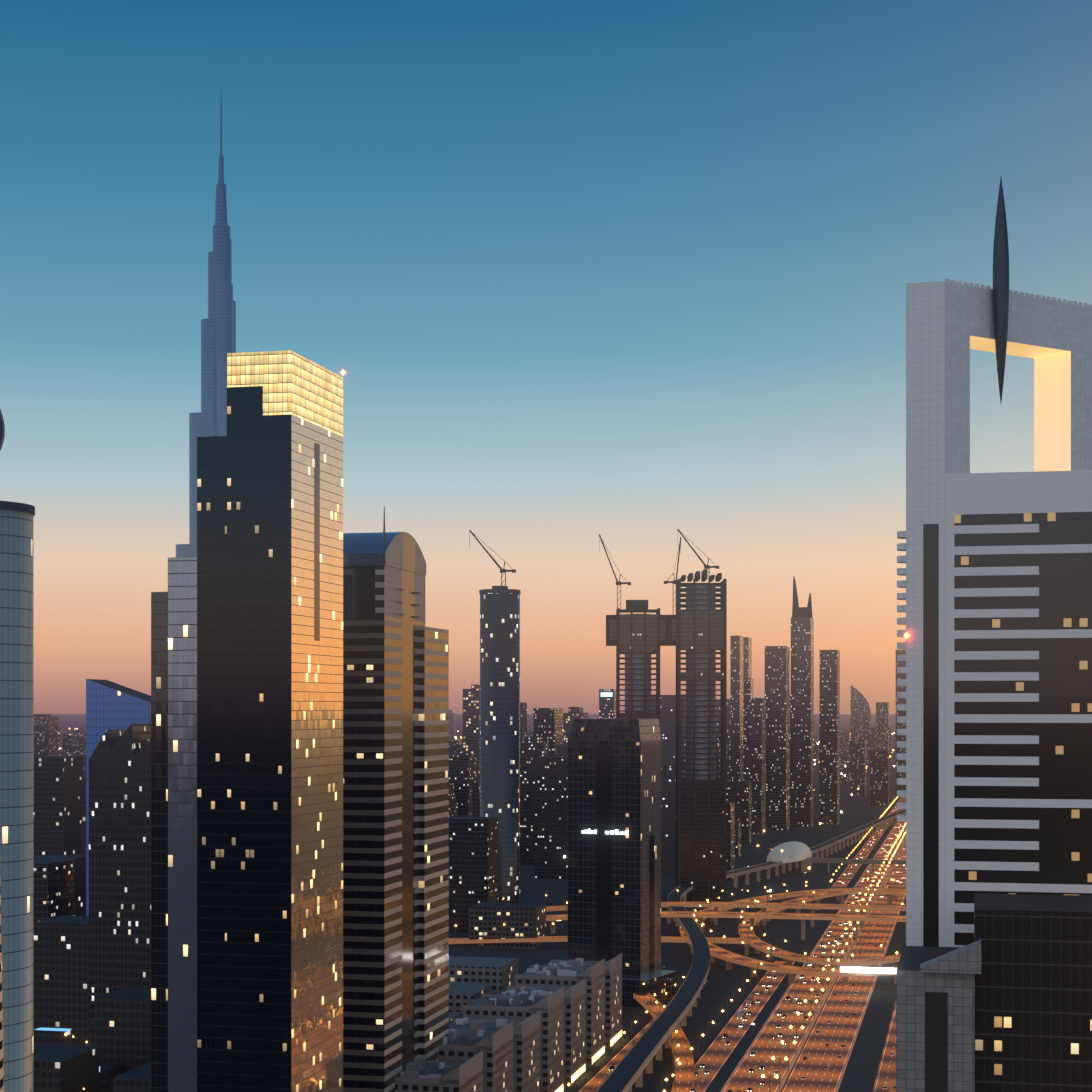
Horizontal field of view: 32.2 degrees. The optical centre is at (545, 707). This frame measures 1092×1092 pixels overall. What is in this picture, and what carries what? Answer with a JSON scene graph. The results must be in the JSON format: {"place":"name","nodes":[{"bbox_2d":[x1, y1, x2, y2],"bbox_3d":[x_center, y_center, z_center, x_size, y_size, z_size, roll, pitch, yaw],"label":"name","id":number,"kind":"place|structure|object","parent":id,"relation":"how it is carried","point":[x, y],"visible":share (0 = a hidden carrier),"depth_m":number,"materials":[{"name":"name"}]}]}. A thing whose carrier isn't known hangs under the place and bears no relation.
{"place":"outdoors","nodes":[
{"label":"outdoors","id":0,"kind":"place"},
{"bbox_2d":[0,409,4,1091],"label":"tower","id":1,"kind":"structure","parent":0,"point":[2,430],"depth_m":352.32,"materials":[{"name":"grey"}]},
{"bbox_2d":[0,501,34,1091],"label":"tower","id":2,"kind":"structure","parent":0,"point":[17,715],"depth_m":397.85,"materials":[{"name":"blue glass"}]},
{"bbox_2d":[34,679,150,1091],"bbox_3d":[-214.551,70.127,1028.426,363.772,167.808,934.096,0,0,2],"label":"buildings","id":3,"kind":"structure","parent":0,"point":[92,994],"depth_m":764.91,"materials":[{"name":"blue glass"}]},
{"bbox_2d":[151,557,196,1091],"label":"tower","id":4,"kind":"structure","parent":0,"point":[174,838],"depth_m":562.69,"materials":[{"name":"grey glass"}]},
{"bbox_2d":[197,350,345,1091],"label":"tower","id":5,"kind":"structure","parent":0,"point":[270,742],"depth_m":521.26,"materials":[{"name":"black glass"}]},
{"bbox_2d":[51,714,905,1091],"bbox_3d":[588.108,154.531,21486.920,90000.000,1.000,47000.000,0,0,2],"label":"ground","id":6,"kind":"structure","parent":0,"point":[723,984],"depth_m":1230.30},
{"bbox_2d":[176,91,235,556],"bbox_3d":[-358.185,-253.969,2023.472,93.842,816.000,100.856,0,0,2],"label":"spired skyscraper","id":7,"kind":"structure","parent":6,"relation":"on","point":[218,334],"depth_m":2011.07,"materials":[{"name":"blue glass"}]},
{"bbox_2d":[343,506,448,1091],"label":"tower","id":8,"kind":"structure","parent":6,"relation":"on","point":[395,835],"depth_m":605.31,"materials":[{"name":"brown glass"}]},
{"bbox_2d":[34,685,895,948],"bbox_3d":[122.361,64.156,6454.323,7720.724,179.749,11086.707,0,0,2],"label":"city","id":9,"kind":"object","parent":6,"relation":"on","point":[477,910],"visible":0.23,"depth_m":1701.14,"materials":[{"name":"grey"}]},
{"bbox_2d":[469,530,520,902],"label":"round tower","id":10,"kind":"structure","parent":6,"relation":"on","point":[500,702],"depth_m":1398.54,"materials":[{"name":"grey glass"}]},
{"bbox_2d":[395,953,707,1091],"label":"apartment row","id":11,"kind":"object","parent":6,"relation":"on","point":[554,1026],"visible":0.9,"depth_m":750.81,"materials":[{"name":"grey concrete"}]},
{"bbox_2d":[568,718,676,1008],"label":"office tower","id":12,"kind":"structure","parent":6,"relation":"on","point":[614,837],"depth_m":987.34,"materials":[{"name":"black glass"}]},
{"bbox_2d":[599,529,726,901],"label":"towers under construction","id":13,"kind":"structure","parent":6,"relation":"on","point":[696,629],"depth_m":1492.22,"materials":[{"name":"grey concrete"}]},
{"bbox_2d":[449,797,905,1091],"bbox_3d":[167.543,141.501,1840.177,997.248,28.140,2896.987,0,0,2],"label":"highway","id":14,"kind":"structure","parent":6,"relation":"on","point":[836,1033],"depth_m":1052.51,"materials":[{"name":"asphalt"}]},
{"bbox_2d":[533,576,905,834],"bbox_3d":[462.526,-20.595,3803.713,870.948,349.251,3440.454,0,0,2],"label":"distant skyscrapers","id":15,"kind":"structure","parent":6,"relation":"on","point":[760,727],"depth_m":2441.48,"materials":[{"name":"black"}]},
{"bbox_2d":[601,692,611,696],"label":"blue sign","id":16,"kind":"object","parent":15,"relation":"on","point":[608,694],"visible":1,"depth_m":2094.81,"materials":[{"name":"plastic"}]},
{"bbox_2d":[595,810,905,1091],"bbox_3d":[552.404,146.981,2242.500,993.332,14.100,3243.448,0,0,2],"label":"metro viaduct","id":17,"kind":"object","parent":6,"relation":"on","point":[626,1072],"visible":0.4,"depth_m":960.16,"materials":[{"name":"grey concrete"}]},
{"bbox_2d":[605,810,904,1091],"bbox_3d":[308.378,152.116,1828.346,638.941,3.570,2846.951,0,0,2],"label":"traffic","id":18,"kind":"object","parent":6,"relation":"on","point":[749,1000],"visible":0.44,"depth_m":939.53,"materials":[{"name":"white"}]},
{"bbox_2d":[767,841,905,872],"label":"metro station","id":19,"kind":"object","parent":6,"relation":"on","point":[794,851],"visible":0.75,"depth_m":1761.29,"materials":[{"name":"beige metal"}]},
{"bbox_2d":[0,0,1091,713],"label":"sky","id":20,"kind":"structure","parent":0,"point":[632,274],"materials":[{"name":"blue"}]},
{"bbox_2d":[896,893,1091,1091],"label":"building","id":21,"kind":"structure","parent":0,"point":[1002,1002],"depth_m":284.87,"materials":[{"name":"black glass"}]},
{"bbox_2d":[897,178,1091,946],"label":"skyscraper","id":22,"kind":"structure","parent":0,"point":[997,671],"depth_m":322.58,"materials":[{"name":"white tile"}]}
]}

